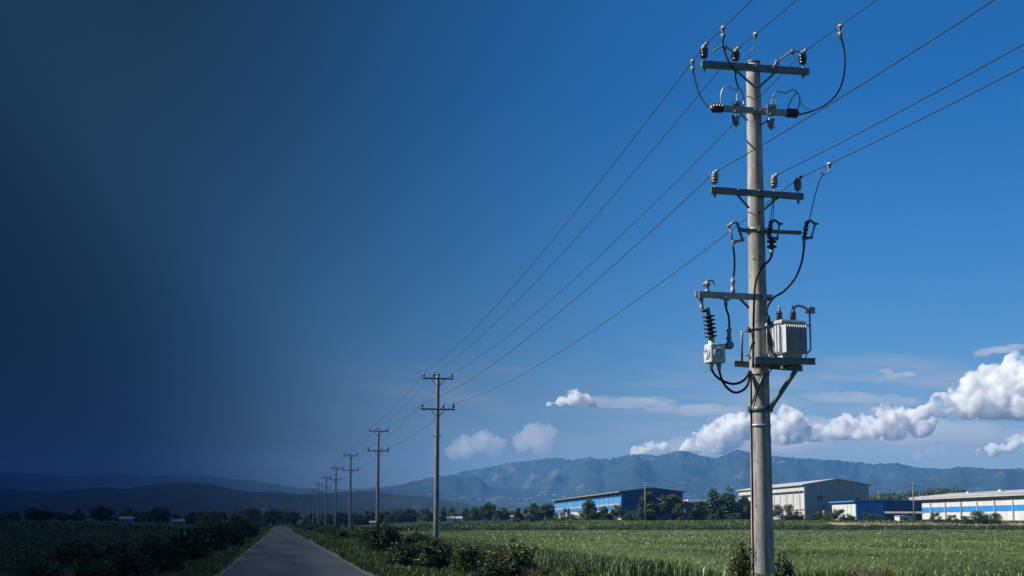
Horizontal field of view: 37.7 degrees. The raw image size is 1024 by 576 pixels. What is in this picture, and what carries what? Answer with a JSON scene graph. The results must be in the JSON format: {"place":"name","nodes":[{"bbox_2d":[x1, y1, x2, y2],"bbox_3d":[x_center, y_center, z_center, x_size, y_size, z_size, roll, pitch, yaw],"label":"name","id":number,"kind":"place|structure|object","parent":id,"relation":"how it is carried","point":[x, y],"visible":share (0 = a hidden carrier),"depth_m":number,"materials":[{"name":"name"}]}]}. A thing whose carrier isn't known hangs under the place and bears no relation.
{"place":"outdoors","nodes":[
{"label":"outdoors","id":0,"kind":"place"},
{"bbox_2d":[0,472,392,494],"bbox_3d":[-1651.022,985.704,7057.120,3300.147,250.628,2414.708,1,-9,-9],"label":"ridge","id":1,"kind":"structure","parent":0,"point":[26,482],"depth_m":7184.61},
{"bbox_2d":[0,482,522,517],"bbox_3d":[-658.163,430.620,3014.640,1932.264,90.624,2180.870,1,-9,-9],"label":"foothill","id":2,"kind":"structure","parent":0,"point":[182,499],"depth_m":2819.69,"materials":[{"name":"plant"}]},
{"bbox_2d":[212,528,374,575],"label":"gravel shoulder","id":3,"kind":"object","parent":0,"point":[319,546],"visible":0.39,"depth_m":66.76},
{"bbox_2d":[221,527,368,575],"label":"road","id":4,"kind":"structure","parent":0,"point":[280,551],"depth_m":66.13,"materials":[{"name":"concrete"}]},
{"bbox_2d":[0,517,998,575],"bbox_3d":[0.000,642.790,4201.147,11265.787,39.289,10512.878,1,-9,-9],"label":"ground","id":5,"kind":"structure","parent":0,"point":[67,570],"depth_m":473.91,"materials":[{"name":"plant"}]},
{"bbox_2d":[0,513,22,520],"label":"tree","id":6,"kind":"object","parent":5,"relation":"on","point":[10,515],"visible":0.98,"depth_m":593.26,"materials":[{"name":"green plant"}]},
{"bbox_2d":[3,562,64,575],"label":"roadside shrub","id":7,"kind":"object","parent":5,"relation":"on","point":[38,570],"visible":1,"depth_m":35.54,"materials":[{"name":"green plant"}]},
{"bbox_2d":[14,510,58,520],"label":"tree","id":8,"kind":"object","parent":5,"relation":"on","point":[38,515],"visible":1,"depth_m":532.78,"materials":[{"name":"green plant"}]},
{"bbox_2d":[56,514,81,520],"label":"tree","id":9,"kind":"object","parent":5,"relation":"on","point":[67,517],"visible":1,"depth_m":605.83,"materials":[{"name":"green plant"}]},
{"bbox_2d":[43,542,99,563],"bbox_3d":[-17.349,10.610,59.811,2.661,0.976,2.008,0,-9,2],"label":"hedge weed","id":10,"kind":"object","parent":5,"relation":"on","point":[71,552],"visible":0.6,"depth_m":59.45,"materials":[{"name":"green plant"}]},
{"bbox_2d":[56,538,91,556],"bbox_3d":[-18.020,10.827,61.845,1.612,1.204,2.136,8,-12,-42],"label":"hedge weed","id":11,"kind":"object","parent":5,"relation":"on","point":[67,545],"visible":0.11,"depth_m":61.62,"materials":[{"name":"green plant"}]},
{"bbox_2d":[0,529,191,573],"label":"crop","id":12,"kind":"object","parent":5,"relation":"on","point":[26,553],"visible":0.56,"depth_m":135.86,"materials":[{"name":"green plant"}]},
{"bbox_2d":[87,505,114,521],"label":"tree","id":13,"kind":"object","parent":5,"relation":"on","point":[102,511],"visible":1,"depth_m":512.92,"materials":[{"name":"green plant"}]},
{"bbox_2d":[99,543,160,575],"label":"roadside shrub","id":14,"kind":"object","parent":5,"relation":"on","point":[129,564],"visible":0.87,"depth_m":40.48,"materials":[{"name":"green plant"}]},
{"bbox_2d":[0,506,268,525],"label":"tree belt","id":15,"kind":"object","parent":5,"relation":"on","point":[129,513],"visible":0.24,"depth_m":653.53,"materials":[{"name":"green plant"}]},
{"bbox_2d":[131,532,186,573],"bbox_3d":[-11.157,8.484,47.624,1.613,1.431,1.948,-1,-9,7],"label":"roadside shrub","id":16,"kind":"object","parent":5,"relation":"on","point":[161,554],"visible":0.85,"depth_m":47.34,"materials":[{"name":"green plant"}]},
{"bbox_2d":[142,507,176,523],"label":"tree","id":17,"kind":"object","parent":5,"relation":"on","point":[156,517],"visible":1,"depth_m":512.72,"materials":[{"name":"green plant"}]},
{"bbox_2d":[165,521,213,563],"bbox_3d":[-12.830,10.136,59.232,2.167,1.821,1.962,4,-10,-22],"label":"roadside shrub","id":18,"kind":"object","parent":5,"relation":"on","point":[193,545],"visible":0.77,"depth_m":58.93,"materials":[{"name":"green plant"}]},
{"bbox_2d":[185,511,198,524],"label":"tree","id":19,"kind":"object","parent":5,"relation":"on","point":[192,517],"visible":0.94,"depth_m":621.84,"materials":[{"name":"green plant"}]},
{"bbox_2d":[196,511,215,524],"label":"tree","id":20,"kind":"object","parent":5,"relation":"on","point":[206,514],"visible":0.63,"depth_m":593.18,"materials":[{"name":"green plant"}]},
{"bbox_2d":[196,515,240,550],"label":"roadside shrub","id":21,"kind":"object","parent":5,"relation":"on","point":[216,539],"visible":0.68,"depth_m":79.69,"materials":[{"name":"green plant"}]},
{"bbox_2d":[220,511,251,545],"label":"roadside shrub","id":22,"kind":"object","parent":5,"relation":"on","point":[242,535],"visible":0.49,"depth_m":105.37,"materials":[{"name":"green plant"}]},
{"bbox_2d":[0,520,477,530],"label":"crop strip","id":23,"kind":"object","parent":5,"relation":"on","point":[21,524],"visible":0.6,"depth_m":330.82,"materials":[{"name":"green plant"}]},
{"bbox_2d":[229,507,261,521],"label":"tree","id":24,"kind":"object","parent":5,"relation":"on","point":[253,512],"visible":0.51,"depth_m":551.69,"materials":[{"name":"green plant"}]},
{"bbox_2d":[238,514,259,536],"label":"roadside shrub","id":25,"kind":"object","parent":5,"relation":"on","point":[254,530],"visible":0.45,"depth_m":163.11,"materials":[{"name":"green plant"}]},
{"bbox_2d":[263,509,284,525],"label":"tree","id":26,"kind":"object","parent":5,"relation":"on","point":[270,516],"visible":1,"depth_m":592.16,"materials":[{"name":"green plant"}]},
{"bbox_2d":[275,510,292,525],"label":"tree","id":27,"kind":"object","parent":5,"relation":"on","point":[282,521],"visible":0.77,"depth_m":607.19,"materials":[{"name":"green plant"}]},
{"bbox_2d":[284,510,303,524],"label":"tree","id":28,"kind":"object","parent":5,"relation":"on","point":[295,518],"visible":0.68,"depth_m":621.62,"materials":[{"name":"green plant"}]},
{"bbox_2d":[314,513,333,525],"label":"tree","id":29,"kind":"object","parent":5,"relation":"on","point":[329,518],"visible":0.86,"depth_m":671.45,"materials":[{"name":"green plant"}]},
{"bbox_2d":[330,466,341,525],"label":"utility pole","id":30,"kind":"object","parent":5,"relation":"on","point":[335,479],"visible":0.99,"depth_m":366.48,"materials":[{"name":"concrete"}]},
{"bbox_2d":[331,511,348,525],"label":"tree","id":31,"kind":"object","parent":5,"relation":"on","point":[340,517],"visible":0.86,"depth_m":631.47,"materials":[{"name":"green plant"}]},
{"bbox_2d":[331,528,356,538],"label":"roadside shrub","id":32,"kind":"object","parent":5,"relation":"on","point":[342,533],"visible":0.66,"depth_m":146.15,"materials":[{"name":"green plant"}]},
{"bbox_2d":[343,453,358,529],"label":"utility pole","id":33,"kind":"object","parent":5,"relation":"on","point":[350,458],"visible":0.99,"depth_m":289.13,"materials":[{"name":"concrete"}]},
{"bbox_2d":[346,513,364,525],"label":"tree","id":34,"kind":"object","parent":5,"relation":"on","point":[353,517],"visible":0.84,"depth_m":651.12,"materials":[{"name":"green plant"}]},
{"bbox_2d":[107,525,614,575],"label":"verge grass","id":35,"kind":"structure","parent":5,"relation":"on","point":[356,554],"depth_m":58.39,"materials":[{"name":"plant"}]},
{"bbox_2d":[358,527,375,543],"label":"roadside shrub","id":36,"kind":"object","parent":5,"relation":"on","point":[368,533],"visible":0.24,"depth_m":107.64,"materials":[{"name":"green plant"}]},
{"bbox_2d":[367,427,388,526],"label":"utility pole","id":37,"kind":"object","parent":5,"relation":"on","point":[378,434],"visible":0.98,"depth_m":212.04,"materials":[{"name":"concrete"}]},
{"bbox_2d":[362,518,402,551],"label":"roadside shrub","id":38,"kind":"object","parent":5,"relation":"on","point":[383,538],"visible":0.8,"depth_m":75.02,"materials":[{"name":"green plant"}]},
{"bbox_2d":[383,510,401,523],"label":"tree","id":39,"kind":"object","parent":5,"relation":"on","point":[391,517],"visible":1,"depth_m":632.21,"materials":[{"name":"green plant"}]},
{"bbox_2d":[381,539,421,566],"bbox_3d":[-3.873,9.662,54.319,1.666,1.156,2.013,-3,-10,21],"label":"roadside shrub","id":40,"kind":"object","parent":5,"relation":"on","point":[404,555],"visible":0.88,"depth_m":54.00,"materials":[{"name":"green plant"}]},
{"bbox_2d":[401,531,438,545],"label":"roadside shrub","id":41,"kind":"object","parent":5,"relation":"on","point":[412,537],"visible":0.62,"depth_m":96.37,"materials":[{"name":"green plant"}]},
{"bbox_2d":[293,506,554,525],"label":"tree belt","id":42,"kind":"object","parent":5,"relation":"on","point":[453,509],"visible":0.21,"depth_m":675.76,"materials":[{"name":"green plant"}]},
{"bbox_2d":[411,533,454,571],"bbox_3d":[-2.497,8.693,48.882,1.542,1.412,1.703,-2,-9,10],"label":"roadside shrub","id":43,"kind":"object","parent":5,"relation":"on","point":[436,554],"visible":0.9,"depth_m":48.56,"materials":[{"name":"green plant"}]},
{"bbox_2d":[421,372,454,537],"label":"utility pole","id":44,"kind":"object","parent":5,"relation":"on","point":[436,492],"visible":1,"depth_m":134.77,"materials":[{"name":"concrete"}]},
{"bbox_2d":[439,506,446,522],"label":"tree","id":45,"kind":"object","parent":5,"relation":"on","point":[442,515],"visible":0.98,"depth_m":552.94,"materials":[{"name":"green plant"}]},
{"bbox_2d":[458,507,473,521],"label":"tree","id":46,"kind":"object","parent":5,"relation":"on","point":[466,518],"visible":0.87,"depth_m":532.83,"materials":[{"name":"green plant"}]},
{"bbox_2d":[449,538,483,573],"bbox_3d":[-1.465,8.549,47.642,1.201,1.288,1.196,-4,-10,24],"label":"roadside shrub","id":47,"kind":"object","parent":5,"relation":"on","point":[466,558],"visible":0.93,"depth_m":47.42,"materials":[{"name":"green plant"}]},
{"bbox_2d":[469,506,479,521],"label":"tree","id":48,"kind":"object","parent":5,"relation":"on","point":[474,512],"visible":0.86,"depth_m":522.97,"materials":[{"name":"green plant"}]},
{"bbox_2d":[477,502,500,520],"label":"tree","id":49,"kind":"object","parent":5,"relation":"on","point":[489,511],"visible":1,"depth_m":513.38,"materials":[{"name":"green plant"}]},
{"bbox_2d":[470,555,513,575],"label":"roadside shrub","id":50,"kind":"object","parent":5,"relation":"on","point":[496,569],"visible":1,"depth_m":41.37,"materials":[{"name":"green plant"}]},
{"bbox_2d":[495,510,509,520],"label":"tree","id":51,"kind":"object","parent":5,"relation":"on","point":[505,513],"visible":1,"depth_m":513.90,"materials":[{"name":"green plant"}]},
{"bbox_2d":[481,536,540,575],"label":"roadside shrub","id":52,"kind":"object","parent":5,"relation":"on","point":[515,558],"visible":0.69,"depth_m":42.20,"materials":[{"name":"green plant"}]},
{"bbox_2d":[511,508,524,522],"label":"tree","id":53,"kind":"object","parent":5,"relation":"on","point":[517,516],"visible":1,"depth_m":380.10,"materials":[{"name":"green plant"}]},
{"bbox_2d":[526,502,543,521],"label":"tree","id":54,"kind":"object","parent":5,"relation":"on","point":[532,515],"visible":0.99,"depth_m":379.82,"materials":[{"name":"green plant"}]},
{"bbox_2d":[529,566,560,575],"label":"roadside shrub","id":55,"kind":"object","parent":5,"relation":"on","point":[545,571],"visible":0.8,"depth_m":38.87,"materials":[{"name":"green plant"}]},
{"bbox_2d":[535,503,555,521],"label":"tree","id":56,"kind":"object","parent":5,"relation":"on","point":[547,510],"visible":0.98,"depth_m":378.03,"materials":[{"name":"green plant"}]},
{"bbox_2d":[562,563,591,575],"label":"roadside shrub","id":57,"kind":"object","parent":5,"relation":"on","point":[576,571],"visible":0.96,"depth_m":38.18,"materials":[{"name":"green plant"}]},
{"bbox_2d":[577,498,598,520],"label":"tree","id":58,"kind":"object","parent":5,"relation":"on","point":[588,510],"visible":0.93,"depth_m":378.87,"materials":[{"name":"green plant"}]},
{"bbox_2d":[596,506,613,519],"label":"tree","id":59,"kind":"object","parent":5,"relation":"on","point":[603,513],"visible":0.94,"depth_m":377.98,"materials":[{"name":"green plant"}]},
{"bbox_2d":[609,505,627,519],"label":"tree","id":60,"kind":"object","parent":5,"relation":"on","point":[617,512],"visible":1,"depth_m":376.81,"materials":[{"name":"green plant"}]},
{"bbox_2d":[552,487,685,519],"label":"blue warehouse","id":61,"kind":"structure","parent":5,"relation":"on","point":[628,500],"depth_m":399.18,"materials":[{"name":"metal"}]},
{"bbox_2d":[636,491,660,520],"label":"tree","id":62,"kind":"object","parent":5,"relation":"on","point":[652,507],"visible":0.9,"depth_m":379.21,"materials":[{"name":"green plant"}]},
{"bbox_2d":[657,493,690,519],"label":"tree","id":63,"kind":"object","parent":5,"relation":"on","point":[675,504],"visible":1,"depth_m":378.36,"materials":[{"name":"green plant"}]},
{"bbox_2d":[691,500,708,520],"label":"tree","id":64,"kind":"object","parent":5,"relation":"on","point":[699,511],"visible":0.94,"depth_m":380.93,"materials":[{"name":"green plant"}]},
{"bbox_2d":[549,513,854,520],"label":"thicket","id":65,"kind":"object","parent":5,"relation":"on","point":[652,518],"visible":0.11,"depth_m":381.99,"materials":[{"name":"green plant"}]},
{"bbox_2d":[683,498,750,518],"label":"blue shed","id":66,"kind":"structure","parent":5,"relation":"on","point":[689,510],"depth_m":450.74,"materials":[{"name":"metal"}]},
{"bbox_2d":[704,486,738,519],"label":"tree","id":67,"kind":"object","parent":5,"relation":"on","point":[722,510],"visible":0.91,"depth_m":379.09,"materials":[{"name":"green plant"}]},
{"bbox_2d":[439,523,1023,530],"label":"dark crop strip","id":68,"kind":"object","parent":5,"relation":"on","point":[792,526],"visible":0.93,"depth_m":305.77,"materials":[{"name":"green plant"}]},
{"bbox_2d":[728,538,756,575],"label":"roadside shrub","id":69,"kind":"object","parent":5,"relation":"on","point":[740,563],"visible":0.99,"depth_m":36.76,"materials":[{"name":"green plant"}]},
{"bbox_2d":[735,496,750,519],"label":"tree","id":70,"kind":"object","parent":5,"relation":"on","point":[745,505],"visible":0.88,"depth_m":379.08,"materials":[{"name":"green plant"}]},
{"bbox_2d":[694,44,815,575],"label":"utility pole","id":71,"kind":"object","parent":5,"relation":"on","point":[756,193],"visible":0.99,"depth_m":42.85,"materials":[{"name":"concrete"}]},
{"bbox_2d":[313,0,751,486],"bbox_3d":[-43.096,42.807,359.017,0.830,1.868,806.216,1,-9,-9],"label":"line wire","id":72,"kind":"object","parent":71,"relation":"attached to","point":[599,181],"visible":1,"depth_m":55.84,"materials":[{"name":"metal"}]},
{"bbox_2d":[329,0,796,473],"bbox_3d":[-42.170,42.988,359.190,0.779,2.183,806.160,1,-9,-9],"label":"line wire","id":73,"kind":"object","parent":71,"relation":"attached to","point":[625,181],"visible":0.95,"depth_m":55.20,"materials":[{"name":"metal"}]},
{"bbox_2d":[320,0,876,486],"bbox_3d":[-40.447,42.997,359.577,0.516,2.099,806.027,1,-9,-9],"label":"line wire","id":74,"kind":"object","parent":71,"relation":"attached to","point":[646,210],"visible":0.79,"depth_m":58.12,"materials":[{"name":"metal"}]},
{"bbox_2d":[306,0,994,498],"bbox_3d":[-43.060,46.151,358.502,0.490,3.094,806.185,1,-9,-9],"label":"line wire","id":75,"kind":"object","parent":71,"relation":"attached to","point":[756,148],"visible":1,"depth_m":37.08,"materials":[{"name":"metal"}]},
{"bbox_2d":[314,66,1023,498],"bbox_3d":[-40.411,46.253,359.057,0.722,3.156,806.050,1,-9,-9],"label":"line wire","id":76,"kind":"object","parent":71,"relation":"attached to","point":[764,204],"visible":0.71,"depth_m":40.84,"materials":[{"name":"metal"}]},
{"bbox_2d":[701,307,733,370],"bbox_3d":[5.760,1.438,42.108,0.926,1.782,0.476,4,-10,-22],"label":"switch box","id":77,"kind":"object","parent":71,"relation":"attached to","point":[714,353],"visible":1,"depth_m":41.95,"materials":[{"name":"paint"}]},
{"bbox_2d":[712,370,750,384],"bbox_3d":[6.183,2.502,42.152,1.356,0.460,0.182,5,-10,-27],"label":"power cable","id":78,"kind":"object","parent":77,"relation":"attached to","point":[735,383],"visible":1,"depth_m":42.07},
{"bbox_2d":[718,371,750,393],"bbox_3d":[6.288,2.636,42.163,1.149,0.683,0.172,5,-10,-29],"label":"power cable","id":79,"kind":"object","parent":77,"relation":"attached to","point":[729,389],"visible":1,"depth_m":42.00,"materials":[{"name":"rubber"}]},
{"bbox_2d":[727,221,743,242],"bbox_3d":[6.378,-1.579,42.815,0.522,0.675,0.130,2,-9,-12],"label":"fuse cutout","id":80,"kind":"object","parent":71,"relation":"attached to","point":[737,223],"visible":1,"depth_m":42.78,"materials":[{"name":"metal"}]},
{"bbox_2d":[732,101,740,126],"bbox_3d":[6.489,-5.021,43.354,0.290,0.772,0.221,1,-9,-9],"label":"surge arrester","id":81,"kind":"object","parent":71,"relation":"attached to","point":[736,106],"visible":1,"depth_m":43.31,"materials":[{"name":"metal"}]},
{"bbox_2d":[750,372,753,574],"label":"ground cable","id":82,"kind":"object","parent":71,"relation":"attached to","point":[751,471],"visible":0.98,"depth_m":42.09,"materials":[{"name":"rubber"}]},
{"bbox_2d":[767,104,775,129],"bbox_3d":[7.542,-4.963,43.605,0.292,0.775,0.221,1,-9,-9],"label":"surge arrester","id":83,"kind":"object","parent":71,"relation":"attached to","point":[771,109],"visible":1,"depth_m":43.56,"materials":[{"name":"metal"}]},
{"bbox_2d":[767,219,782,256],"bbox_3d":[7.491,-1.429,42.941,0.499,1.098,0.321,6,-11,-32],"label":"fuse cutout","id":84,"kind":"object","parent":71,"relation":"attached to","point":[771,240],"visible":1,"depth_m":42.84,"materials":[{"name":"metal"}]},
{"bbox_2d":[752,254,771,366],"bbox_3d":[7.098,0.622,42.553,0.674,3.273,0.135,1,-9,-4],"label":"power cable","id":85,"kind":"object","parent":84,"relation":"attached to","point":[754,292],"visible":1,"depth_m":42.48,"materials":[{"name":"rubber"}]},
{"bbox_2d":[765,305,814,358],"bbox_3d":[7.891,1.241,42.425,1.459,1.585,0.973,4,-10,-23],"label":"transformer","id":86,"kind":"object","parent":71,"relation":"on","point":[786,338],"visible":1,"depth_m":42.03,"materials":[{"name":"paint"}]},
{"bbox_2d":[802,220,818,239],"bbox_3d":[8.608,-1.663,43.314,0.521,0.636,0.191,1,-9,-9],"label":"fuse cutout","id":87,"kind":"object","parent":71,"relation":"attached to","point":[805,233],"visible":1,"depth_m":43.25,"materials":[{"name":"metal"}]},
{"bbox_3d":[8.412,-1.268,43.200,0.099,0.203,0.097,1,-9,-9],"label":"cable terminal","id":88,"kind":"object","parent":87,"relation":"attached to","visible":0},
{"bbox_2d":[766,246,804,315],"bbox_3d":[7.795,-0.197,42.785,1.389,2.450,0.150,4,-10,-25],"label":"power cable","id":89,"kind":"object","parent":88,"relation":"attached to","point":[786,288],"visible":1,"depth_m":42.84,"materials":[{"name":"rubber"}]},
{"bbox_2d":[799,39,845,114],"bbox_3d":[8.787,-5.954,42.578,0.376,1.594,3.111,1,-9,-9],"label":"jumper cable","id":90,"kind":"object","parent":71,"relation":"attached to","point":[840,85],"visible":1,"depth_m":41.38,"materials":[{"name":"rubber"}]},
{"bbox_2d":[766,44,1023,234],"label":"line wire","id":91,"kind":"object","parent":71,"relation":"attached to","point":[902,110],"visible":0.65,"depth_m":34.09,"materials":[{"name":"metal"}]},
{"bbox_2d":[770,549,795,575],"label":"roadside shrub","id":92,"kind":"object","parent":5,"relation":"on","point":[784,567],"visible":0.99,"depth_m":36.77,"materials":[{"name":"green plant"}]},
{"bbox_2d":[773,504,796,519],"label":"bush","id":93,"kind":"object","parent":5,"relation":"on","point":[777,511],"visible":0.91,"depth_m":377.13,"materials":[{"name":"green plant"}]},
{"bbox_2d":[736,478,871,519],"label":"grey warehouse","id":94,"kind":"structure","parent":5,"relation":"on","point":[805,498],"depth_m":417.43,"materials":[{"name":"metal"}]},
{"bbox_2d":[830,509,852,520],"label":"bush","id":95,"kind":"object","parent":5,"relation":"on","point":[838,513],"visible":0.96,"depth_m":366.70,"materials":[{"name":"green plant"}]},
{"bbox_2d":[858,567,885,575],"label":"dry brush","id":96,"kind":"object","parent":5,"relation":"on","point":[872,574],"visible":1,"depth_m":38.25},
{"bbox_2d":[829,499,924,520],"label":"blue building","id":97,"kind":"structure","parent":5,"relation":"on","point":[890,509],"depth_m":380.71,"materials":[{"name":"metal"}]},
{"bbox_2d":[895,515,912,520],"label":"white shed","id":98,"kind":"structure","parent":5,"relation":"on","point":[904,517],"depth_m":352.05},
{"bbox_2d":[869,487,971,499],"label":"woodland","id":99,"kind":"object","parent":5,"relation":"on","point":[910,494],"visible":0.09,"depth_m":605.89,"materials":[{"name":"green plant"}]},
{"bbox_2d":[908,489,1023,520],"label":"white warehouse","id":100,"kind":"structure","parent":5,"relation":"on","point":[1007,504],"depth_m":397.25,"materials":[{"name":"metal"}]},
{"bbox_2d":[960,511,991,523],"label":"bush","id":101,"kind":"object","parent":5,"relation":"on","point":[980,518],"visible":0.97,"depth_m":339.02,"materials":[{"name":"green plant"}]},
{"bbox_2d":[983,513,1003,522],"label":"bush","id":102,"kind":"object","parent":5,"relation":"on","point":[994,516],"visible":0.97,"depth_m":339.15,"materials":[{"name":"green plant"}]},
{"bbox_2d":[314,528,695,575],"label":"tall grass","id":103,"kind":"structure","parent":0,"point":[616,565],"depth_m":47.74,"materials":[{"name":"green plant"}]},
{"bbox_2d":[0,0,1023,488],"label":"sky","id":104,"kind":"structure","parent":0,"point":[236,236],"materials":[{"name":"blue"}]},
{"bbox_2d":[360,449,1023,506],"bbox_3d":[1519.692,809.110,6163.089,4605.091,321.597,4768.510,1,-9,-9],"label":"mountain range","id":105,"kind":"structure","parent":0,"point":[692,475],"depth_m":5928.64,"materials":[{"name":"stone"}]},
{"bbox_2d":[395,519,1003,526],"bbox_3d":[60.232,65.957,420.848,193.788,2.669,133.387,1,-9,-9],"label":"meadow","id":106,"kind":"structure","parent":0,"point":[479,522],"depth_m":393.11,"materials":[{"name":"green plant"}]},
{"bbox_2d":[397,529,1023,575],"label":"crop field","id":107,"kind":"structure","parent":0,"point":[951,552],"depth_m":84.21,"materials":[{"name":"green plant"}]},
{"bbox_2d":[418,519,1023,530],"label":"weedy bank","id":108,"kind":"structure","parent":0,"point":[728,522],"depth_m":343.07,"materials":[{"name":"green plant"}]},
{"bbox_2d":[830,523,1023,524],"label":"dirt path","id":109,"kind":"structure","parent":0,"point":[910,523],"depth_m":336.32,"materials":[{"name":"soil"}]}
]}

